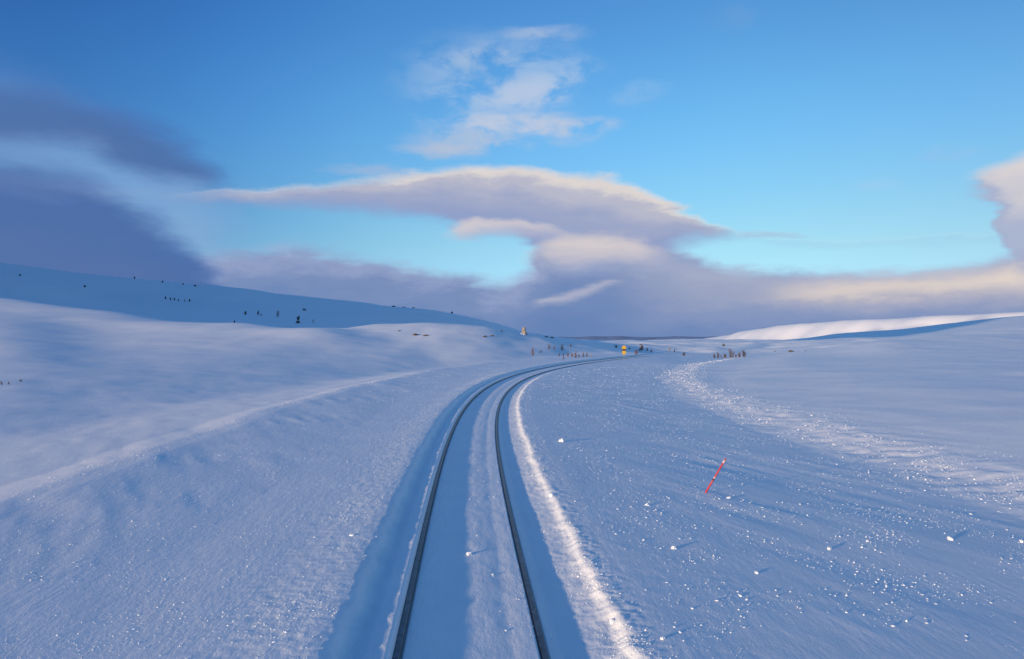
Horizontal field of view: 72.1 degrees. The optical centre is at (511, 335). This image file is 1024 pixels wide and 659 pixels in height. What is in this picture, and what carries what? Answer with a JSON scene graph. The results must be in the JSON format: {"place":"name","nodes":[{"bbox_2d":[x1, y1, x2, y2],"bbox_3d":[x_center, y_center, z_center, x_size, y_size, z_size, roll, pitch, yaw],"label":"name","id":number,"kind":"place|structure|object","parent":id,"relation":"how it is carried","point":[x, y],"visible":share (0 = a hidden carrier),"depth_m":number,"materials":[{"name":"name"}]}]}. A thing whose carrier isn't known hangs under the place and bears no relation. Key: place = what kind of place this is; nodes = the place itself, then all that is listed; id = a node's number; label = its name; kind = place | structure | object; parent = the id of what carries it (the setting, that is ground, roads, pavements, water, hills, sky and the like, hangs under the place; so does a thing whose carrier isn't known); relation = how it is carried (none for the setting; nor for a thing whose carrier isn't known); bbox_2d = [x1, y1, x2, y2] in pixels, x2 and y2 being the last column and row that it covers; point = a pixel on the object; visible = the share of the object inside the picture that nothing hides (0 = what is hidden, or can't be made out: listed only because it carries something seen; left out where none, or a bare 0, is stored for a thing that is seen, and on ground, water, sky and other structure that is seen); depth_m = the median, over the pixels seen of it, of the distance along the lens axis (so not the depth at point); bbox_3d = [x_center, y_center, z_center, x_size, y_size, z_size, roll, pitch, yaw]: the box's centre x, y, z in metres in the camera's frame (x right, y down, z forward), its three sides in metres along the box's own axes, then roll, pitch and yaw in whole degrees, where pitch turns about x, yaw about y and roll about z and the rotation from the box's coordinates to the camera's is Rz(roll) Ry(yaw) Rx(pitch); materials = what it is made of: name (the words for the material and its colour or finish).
{"place":"outdoors","nodes":[
{"label":"outdoors","id":0,"kind":"place"},
{"bbox_2d":[0,262,1023,658],"bbox_3d":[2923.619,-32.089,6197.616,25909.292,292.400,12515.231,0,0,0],"label":"ground","id":1,"kind":"structure","parent":0,"point":[110,372],"depth_m":15.68,"materials":[{"name":"white snow"}]},
{"bbox_2d":[0,359,1023,658],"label":"snow crumbs","id":2,"kind":"object","parent":1,"relation":"on","point":[582,523],"visible":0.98,"depth_m":12.25,"materials":[{"name":"white snow"}]},
{"bbox_2d":[393,355,646,658],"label":"railway track","id":3,"kind":"structure","parent":1,"relation":"on","point":[537,626],"depth_m":10.29,"materials":[{"name":"metal"}]},
{"bbox_2d":[520,327,526,334],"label":"stone cairn","id":4,"kind":"object","parent":1,"relation":"on","point":[523,331],"visible":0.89,"depth_m":142.68,"materials":[{"name":"beige stone"}]},
{"bbox_2d":[622,346,625,353],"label":"trackside sign","id":5,"kind":"object","parent":1,"relation":"on","point":[623,349],"visible":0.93,"depth_m":100.96,"materials":[{"name":"yellow metal"}]},
{"bbox_2d":[705,458,725,492],"bbox_3d":[4.322,3.038,15.051,0.514,0.853,0.044,0,0,3],"label":"snow marker pole","id":6,"kind":"object","parent":1,"relation":"on","point":[717,472],"visible":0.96,"depth_m":15.04,"materials":[{"name":"red plastic"}]},
{"bbox_2d":[0,0,1023,336],"label":"sky","id":7,"kind":"structure","parent":0,"point":[557,168],"materials":[{"name":"blue"}]},
{"bbox_2d":[563,336,717,339],"bbox_3d":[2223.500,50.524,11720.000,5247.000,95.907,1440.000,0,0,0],"label":"distant hills","id":8,"kind":"structure","parent":0,"point":[626,338],"depth_m":11423.00,"materials":[{"name":"white snow"}]}
]}

